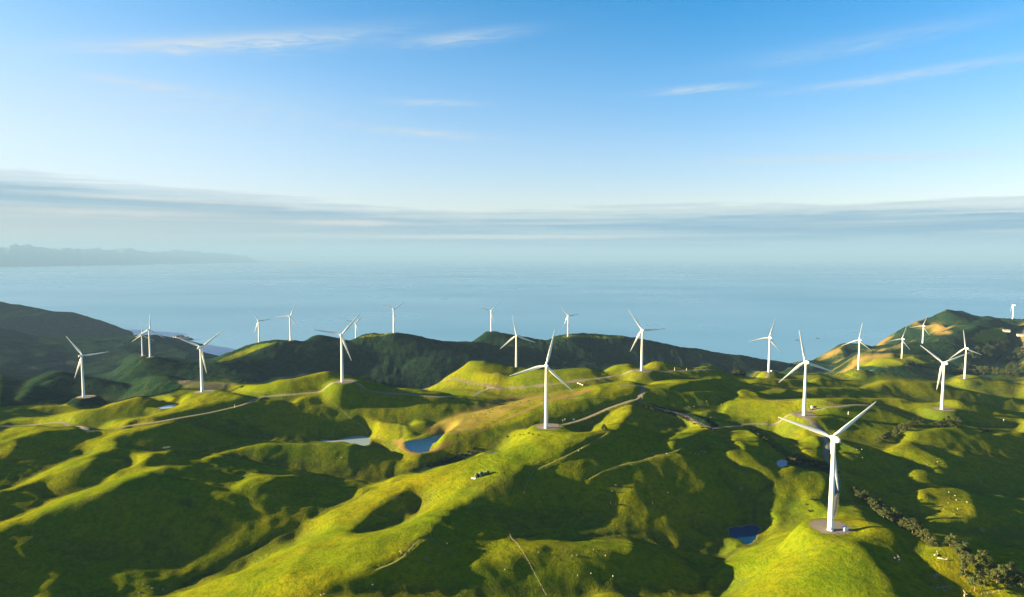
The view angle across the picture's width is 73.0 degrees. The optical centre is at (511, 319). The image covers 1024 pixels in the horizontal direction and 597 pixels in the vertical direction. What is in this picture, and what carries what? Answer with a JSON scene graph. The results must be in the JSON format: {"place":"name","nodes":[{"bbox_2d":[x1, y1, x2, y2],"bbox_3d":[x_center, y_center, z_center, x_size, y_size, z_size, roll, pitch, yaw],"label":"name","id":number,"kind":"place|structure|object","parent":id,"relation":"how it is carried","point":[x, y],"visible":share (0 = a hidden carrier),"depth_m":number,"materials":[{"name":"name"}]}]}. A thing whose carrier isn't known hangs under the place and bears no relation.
{"place":"outdoors","nodes":[
{"label":"outdoors","id":0,"kind":"place"},
{"bbox_2d":[0,243,253,266],"bbox_3d":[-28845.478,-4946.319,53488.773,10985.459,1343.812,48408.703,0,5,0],"label":"mountains","id":1,"kind":"structure","parent":0,"point":[14,255],"depth_m":44791.12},
{"bbox_2d":[158,404,176,408],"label":"pond","id":2,"kind":"structure","parent":0,"point":[167,406],"depth_m":983.25,"materials":[{"name":"blue liquid"}]},
{"bbox_2d":[18,370,632,430],"bbox_3d":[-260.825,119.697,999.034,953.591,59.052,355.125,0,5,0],"label":"gravel road","id":3,"kind":"structure","parent":0,"point":[84,428],"depth_m":992.53,"materials":[{"name":"beige gravel"}]},
{"bbox_2d":[322,436,369,445],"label":"pond","id":4,"kind":"structure","parent":0,"point":[362,440],"depth_m":921.88,"materials":[{"name":"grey liquid"}]},
{"bbox_2d":[375,538,450,569],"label":"farm track","id":5,"kind":"structure","parent":0,"point":[409,550],"depth_m":499.36,"materials":[{"name":"brown soil"}]},
{"bbox_2d":[403,434,443,452],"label":"pond","id":6,"kind":"structure","parent":0,"point":[421,445],"depth_m":865.44,"materials":[{"name":"blue liquid"}]},
{"bbox_2d":[422,379,500,389],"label":"gravel road","id":7,"kind":"structure","parent":0,"point":[465,381],"depth_m":1223.31,"materials":[{"name":"beige gravel"}]},
{"bbox_2d":[0,301,1023,596],"bbox_3d":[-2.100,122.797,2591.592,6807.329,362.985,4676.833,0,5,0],"label":"ground","id":8,"kind":"structure","parent":0,"point":[268,493],"depth_m":710.21,"materials":[{"name":"green plant"}]},
{"bbox_2d":[77,395,94,397],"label":"gravel pad","id":9,"kind":"object","parent":8,"relation":"on","point":[87,396],"visible":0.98,"depth_m":1143.74,"materials":[{"name":"beige gravel"}]},
{"bbox_2d":[66,336,105,396],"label":"wind turbine","id":10,"kind":"object","parent":9,"relation":"on","point":[82,373],"visible":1,"depth_m":1138.71,"materials":[{"name":"metal"}]},
{"bbox_2d":[194,390,214,392],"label":"gravel pad","id":11,"kind":"object","parent":8,"relation":"on","point":[205,391],"visible":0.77,"depth_m":1055.33,"materials":[{"name":"beige gravel"}]},
{"bbox_2d":[176,331,221,391],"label":"wind turbine","id":12,"kind":"object","parent":11,"relation":"on","point":[201,368],"visible":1,"depth_m":1049.48,"materials":[{"name":"metal"}]},
{"bbox_2d":[509,533,546,595],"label":"wire fence","id":13,"kind":"object","parent":8,"relation":"on","point":[529,562],"visible":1,"depth_m":503.15,"materials":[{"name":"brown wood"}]},
{"bbox_2d":[537,424,558,429],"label":"gravel pad","id":14,"kind":"object","parent":8,"relation":"on","point":[550,426],"visible":0.92,"depth_m":758.99,"materials":[{"name":"beige gravel"}]},
{"bbox_2d":[510,330,571,428],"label":"wind turbine","id":15,"kind":"object","parent":14,"relation":"on","point":[546,366],"visible":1,"depth_m":750.09,"materials":[{"name":"metal"}]},
{"bbox_2d":[635,369,650,371],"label":"gravel pad","id":16,"kind":"object","parent":8,"relation":"on","point":[645,370],"visible":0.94,"depth_m":1160.11,"materials":[{"name":"beige gravel"}]},
{"bbox_2d":[629,310,665,370],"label":"wind turbine","id":17,"kind":"object","parent":16,"relation":"on","point":[638,335],"visible":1,"depth_m":1155.30,"materials":[{"name":"metal"}]},
{"bbox_2d":[795,413,816,416],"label":"gravel pad","id":18,"kind":"object","parent":8,"relation":"on","point":[807,414],"visible":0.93,"depth_m":875.10,"materials":[{"name":"beige gravel"}]},
{"bbox_2d":[780,330,833,415],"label":"wind turbine","id":19,"kind":"object","parent":18,"relation":"on","point":[805,385],"visible":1,"depth_m":872.63,"materials":[{"name":"metal"}]},
{"bbox_2d":[812,520,850,533],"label":"gravel pad","id":20,"kind":"object","parent":8,"relation":"on","point":[821,525],"visible":0.89,"depth_m":511.76,"materials":[{"name":"beige gravel"}]},
{"bbox_2d":[778,401,876,531],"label":"wind turbine","id":21,"kind":"object","parent":20,"relation":"on","point":[834,438],"visible":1,"depth_m":502.17,"materials":[{"name":"metal"}]},
{"bbox_2d":[854,490,862,497],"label":"pine tree","id":22,"kind":"object","parent":8,"relation":"on","point":[859,493],"visible":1,"depth_m":669.16,"materials":[{"name":"green plant"}]},
{"bbox_2d":[870,501,879,510],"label":"pine tree","id":23,"kind":"object","parent":8,"relation":"on","point":[874,504],"visible":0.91,"depth_m":647.42,"materials":[{"name":"green plant"}]},
{"bbox_2d":[878,498,884,506],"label":"pine tree","id":24,"kind":"object","parent":8,"relation":"on","point":[879,501],"visible":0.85,"depth_m":662.52,"materials":[{"name":"green plant"}]},
{"bbox_2d":[880,507,889,518],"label":"pine tree","id":25,"kind":"object","parent":8,"relation":"on","point":[886,513],"visible":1,"depth_m":622.31,"materials":[{"name":"green plant"}]},
{"bbox_2d":[885,513,892,521],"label":"pine tree","id":26,"kind":"object","parent":8,"relation":"on","point":[890,518],"visible":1,"depth_m":620.65,"materials":[{"name":"green plant"}]},
{"bbox_2d":[891,507,898,515],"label":"pine tree","id":27,"kind":"object","parent":8,"relation":"on","point":[895,511],"visible":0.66,"depth_m":636.44,"materials":[{"name":"green plant"}]},
{"bbox_2d":[896,422,906,430],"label":"pine tree","id":28,"kind":"object","parent":8,"relation":"on","point":[902,426],"visible":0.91,"depth_m":858.57,"materials":[{"name":"green plant"}]},
{"bbox_2d":[897,520,906,527],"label":"pine tree","id":29,"kind":"object","parent":8,"relation":"on","point":[900,524],"visible":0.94,"depth_m":607.58,"materials":[{"name":"green plant"}]},
{"bbox_2d":[902,518,913,528],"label":"pine tree","id":30,"kind":"object","parent":8,"relation":"on","point":[908,521],"visible":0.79,"depth_m":603.92,"materials":[{"name":"green plant"}]},
{"bbox_2d":[907,520,920,533],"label":"pine tree","id":31,"kind":"object","parent":8,"relation":"on","point":[910,526],"visible":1,"depth_m":501.17,"materials":[{"name":"green plant"}]},
{"bbox_2d":[913,529,924,537],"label":"pine tree","id":32,"kind":"object","parent":8,"relation":"on","point":[917,531],"visible":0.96,"depth_m":496.24,"materials":[{"name":"green plant"}]},
{"bbox_2d":[915,416,924,425],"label":"pine tree","id":33,"kind":"object","parent":8,"relation":"on","point":[919,418],"visible":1,"depth_m":874.03,"materials":[{"name":"green plant"}]},
{"bbox_2d":[920,528,929,539],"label":"pine tree","id":34,"kind":"object","parent":8,"relation":"on","point":[925,531],"visible":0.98,"depth_m":491.36,"materials":[{"name":"green plant"}]},
{"bbox_2d":[922,532,932,542],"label":"pine tree","id":35,"kind":"object","parent":8,"relation":"on","point":[929,534],"visible":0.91,"depth_m":489.33,"materials":[{"name":"green plant"}]},
{"bbox_2d":[926,537,939,546],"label":"pine tree","id":36,"kind":"object","parent":8,"relation":"on","point":[932,539],"visible":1,"depth_m":482.38,"materials":[{"name":"green plant"}]},
{"bbox_2d":[932,420,942,427],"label":"pine tree","id":37,"kind":"object","parent":8,"relation":"on","point":[938,422],"visible":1,"depth_m":872.00,"materials":[{"name":"green plant"}]},
{"bbox_2d":[933,407,952,410],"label":"gravel pad","id":38,"kind":"object","parent":8,"relation":"on","point":[944,408],"visible":0.94,"depth_m":1011.34,"materials":[{"name":"beige gravel"}]},
{"bbox_2d":[920,345,969,409],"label":"wind turbine","id":39,"kind":"object","parent":38,"relation":"on","point":[944,363],"visible":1,"depth_m":1009.93,"materials":[{"name":"metal"}]},
{"bbox_2d":[937,418,949,427],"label":"pine tree","id":40,"kind":"object","parent":8,"relation":"on","point":[945,420],"visible":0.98,"depth_m":875.30,"materials":[{"name":"green plant"}]},
{"bbox_2d":[941,533,957,547],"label":"pine tree","id":41,"kind":"object","parent":8,"relation":"on","point":[949,540],"visible":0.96,"depth_m":478.66,"materials":[{"name":"green plant"}]},
{"bbox_2d":[952,417,962,426],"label":"pine tree","id":42,"kind":"object","parent":8,"relation":"on","point":[958,421],"visible":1,"depth_m":881.91,"materials":[{"name":"green plant"}]},
{"bbox_2d":[950,540,964,548],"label":"pine tree","id":43,"kind":"object","parent":8,"relation":"on","point":[958,543],"visible":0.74,"depth_m":476.69,"materials":[{"name":"green plant"}]},
{"bbox_2d":[953,545,966,557],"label":"pine tree","id":44,"kind":"object","parent":8,"relation":"on","point":[960,553],"visible":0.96,"depth_m":469.44,"materials":[{"name":"green plant"}]},
{"bbox_2d":[958,561,970,577],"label":"pine tree","id":45,"kind":"object","parent":8,"relation":"on","point":[964,565],"visible":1,"depth_m":455.45,"materials":[{"name":"green plant"}]},
{"bbox_2d":[957,541,971,553],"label":"pine tree","id":46,"kind":"object","parent":8,"relation":"on","point":[967,549],"visible":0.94,"depth_m":471.38,"materials":[{"name":"green plant"}]},
{"bbox_2d":[961,553,973,564],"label":"pine tree","id":47,"kind":"object","parent":8,"relation":"on","point":[969,554],"visible":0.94,"depth_m":464.24,"materials":[{"name":"green plant"}]},
{"bbox_2d":[959,553,977,564],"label":"pine tree","id":48,"kind":"object","parent":8,"relation":"on","point":[967,557],"visible":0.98,"depth_m":464.24,"materials":[{"name":"green plant"}]},
{"bbox_2d":[970,554,983,569],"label":"pine tree","id":49,"kind":"object","parent":8,"relation":"on","point":[976,562],"visible":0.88,"depth_m":459.87,"materials":[{"name":"green plant"}]},
{"bbox_2d":[967,570,988,590],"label":"pine tree","id":50,"kind":"object","parent":8,"relation":"on","point":[974,580],"visible":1,"depth_m":442.54,"materials":[{"name":"green plant"}]},
{"bbox_2d":[973,549,994,565],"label":"pine tree","id":51,"kind":"object","parent":8,"relation":"on","point":[985,553],"visible":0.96,"depth_m":459.97,"materials":[{"name":"green plant"}]},
{"bbox_2d":[974,564,993,574],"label":"pine tree","id":52,"kind":"object","parent":8,"relation":"on","point":[987,571],"visible":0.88,"depth_m":454.88,"materials":[{"name":"green plant"}]},
{"bbox_2d":[985,566,1011,586],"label":"pine tree","id":53,"kind":"object","parent":8,"relation":"on","point":[1002,572],"visible":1,"depth_m":445.73,"materials":[{"name":"green plant"}]},
{"bbox_2d":[996,564,1006,572],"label":"pine tree","id":54,"kind":"object","parent":8,"relation":"on","point":[1003,566],"visible":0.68,"depth_m":450.38,"materials":[{"name":"green plant"}]},
{"bbox_2d":[1000,562,1020,578],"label":"pine tree","id":55,"kind":"object","parent":8,"relation":"on","point":[1010,566],"visible":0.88,"depth_m":447.19,"materials":[{"name":"green plant"}]},
{"bbox_2d":[1011,371,1019,376],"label":"broadleaf tree","id":56,"kind":"object","parent":8,"relation":"on","point":[1015,374],"visible":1,"depth_m":1619.94,"materials":[{"name":"green plant"}]},
{"bbox_2d":[1010,571,1023,587],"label":"pine tree","id":57,"kind":"object","parent":8,"relation":"on","point":[1020,581],"visible":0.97,"depth_m":443.86,"materials":[{"name":"green plant"}]},
{"bbox_2d":[0,259,1023,362],"bbox_3d":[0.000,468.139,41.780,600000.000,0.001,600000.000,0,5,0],"label":"sea","id":58,"kind":"structure","parent":0,"point":[731,306],"depth_m":8172.23,"materials":[{"name":"liquid"}]},
{"bbox_2d":[0,0,1023,258],"label":"sky","id":59,"kind":"structure","parent":0,"point":[359,129],"materials":[{"name":"blue"}]},
{"bbox_2d":[522,433,607,494],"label":"farm track","id":60,"kind":"structure","parent":0,"point":[558,459],"depth_m":658.41,"materials":[{"name":"brown soil"}]},
{"bbox_2d":[561,385,644,424],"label":"gravel road","id":61,"kind":"structure","parent":0,"point":[642,390],"depth_m":920.86,"materials":[{"name":"beige gravel"}]},
{"bbox_2d":[589,439,736,479],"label":"farm track","id":62,"kind":"structure","parent":0,"point":[654,456],"depth_m":681.67,"materials":[{"name":"brown soil"}]},
{"bbox_2d":[654,369,769,377],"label":"gravel road","id":63,"kind":"structure","parent":0,"point":[707,369],"depth_m":1185.14,"materials":[{"name":"beige gravel"}]},
{"bbox_2d":[637,400,800,428],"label":"gravel road","id":64,"kind":"structure","parent":0,"point":[714,428],"depth_m":898.71,"materials":[{"name":"beige gravel"}]},
{"bbox_2d":[729,525,759,544],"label":"pond","id":65,"kind":"structure","parent":0,"point":[747,534],"depth_m":623.30,"materials":[{"name":"blue liquid"}]},
{"bbox_2d":[777,460,786,466],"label":"pond","id":66,"kind":"structure","parent":0,"point":[781,463],"depth_m":712.71,"materials":[{"name":"blue liquid"}]},
{"bbox_2d":[774,414,838,512],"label":"gravel road","id":67,"kind":"structure","parent":0,"point":[825,451],"depth_m":768.19,"materials":[{"name":"grey gravel"}]},
{"bbox_2d":[810,404,930,420],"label":"gravel road","id":68,"kind":"structure","parent":0,"point":[855,404],"depth_m":897.05,"materials":[{"name":"beige gravel"}]},
{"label":"gravel pad","id":69,"kind":"structure","parent":0,"visible":0},
{"bbox_2d":[500,315,535,366],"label":"wind turbine","id":70,"kind":"object","parent":69,"relation":"on","point":[516,336],"visible":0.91,"depth_m":1351.08,"materials":[{"name":"metal"}]},
{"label":"gravel pad","id":71,"kind":"structure","parent":0,"visible":0},
{"bbox_2d":[313,314,359,381],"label":"wind turbine","id":72,"kind":"object","parent":71,"relation":"on","point":[342,341],"visible":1,"depth_m":995.70,"materials":[{"name":"metal"}]},
{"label":"gravel pad","id":73,"kind":"structure","parent":0,"visible":0},
{"bbox_2d":[136,317,163,356],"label":"wind turbine","id":74,"kind":"object","parent":73,"relation":"on","point":[148,330],"visible":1,"depth_m":1711.46,"materials":[{"name":"metal"}]},
{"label":"gravel pad","id":75,"kind":"structure","parent":0,"visible":0},
{"bbox_2d":[133,324,151,355],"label":"wind turbine","id":76,"kind":"object","parent":75,"relation":"on","point":[141,339],"visible":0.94,"depth_m":2235.10,"materials":[{"name":"metal"}]},
{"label":"gravel pad","id":77,"kind":"structure","parent":0,"visible":0},
{"bbox_2d":[252,313,269,341],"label":"wind turbine","id":78,"kind":"object","parent":77,"relation":"on","point":[258,327],"visible":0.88,"depth_m":2109.00,"materials":[{"name":"metal"}]},
{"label":"gravel pad","id":79,"kind":"structure","parent":0,"visible":0},
{"bbox_2d":[280,304,297,340],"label":"wind turbine","id":80,"kind":"object","parent":79,"relation":"on","point":[289,316],"visible":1,"depth_m":1924.78,"materials":[{"name":"metal"}]},
{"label":"gravel pad","id":81,"kind":"structure","parent":0,"visible":0},
{"bbox_2d":[346,318,360,337],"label":"wind turbine","id":82,"kind":"object","parent":81,"relation":"on","point":[355,326],"visible":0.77,"depth_m":2439.23,"materials":[{"name":"metal"}]},
{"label":"gravel pad","id":83,"kind":"structure","parent":0,"visible":0},
{"bbox_2d":[381,301,404,332],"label":"wind turbine","id":84,"kind":"object","parent":83,"relation":"on","point":[393,315],"visible":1,"depth_m":1996.57,"materials":[{"name":"metal"}]},
{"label":"gravel pad","id":85,"kind":"structure","parent":0,"visible":0},
{"bbox_2d":[482,303,498,330],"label":"wind turbine","id":86,"kind":"object","parent":85,"relation":"on","point":[491,317],"visible":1,"depth_m":2288.70,"materials":[{"name":"metal"}]},
{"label":"gravel pad","id":87,"kind":"structure","parent":0,"visible":0},
{"bbox_2d":[561,307,577,335],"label":"wind turbine","id":88,"kind":"object","parent":87,"relation":"on","point":[567,324],"visible":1,"depth_m":2286.99,"materials":[{"name":"metal"}]},
{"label":"gravel pad","id":89,"kind":"structure","parent":0,"visible":0},
{"bbox_2d":[749,318,781,371],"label":"wind turbine","id":90,"kind":"object","parent":89,"relation":"on","point":[769,337],"visible":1,"depth_m":1368.72,"materials":[{"name":"metal"}]},
{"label":"gravel pad","id":91,"kind":"structure","parent":0,"visible":0},
{"bbox_2d":[842,322,869,369],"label":"wind turbine","id":92,"kind":"object","parent":91,"relation":"on","point":[859,339],"visible":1,"depth_m":1585.42,"materials":[{"name":"metal"}]},
{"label":"gravel pad","id":93,"kind":"structure","parent":0,"visible":0},
{"bbox_2d":[891,326,909,357],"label":"wind turbine","id":94,"kind":"object","parent":93,"relation":"on","point":[902,338],"visible":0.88,"depth_m":1954.31,"materials":[{"name":"metal"}]},
{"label":"gravel pad","id":95,"kind":"structure","parent":0,"visible":0},
{"bbox_2d":[910,315,929,342],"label":"wind turbine","id":96,"kind":"object","parent":95,"relation":"on","point":[923,325],"visible":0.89,"depth_m":2237.19,"materials":[{"name":"metal"}]},
{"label":"gravel pad","id":97,"kind":"structure","parent":0,"visible":0},
{"bbox_2d":[951,330,980,378],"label":"wind turbine","id":98,"kind":"object","parent":97,"relation":"on","point":[967,348],"visible":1,"depth_m":1539.42,"materials":[{"name":"metal"}]}
]}

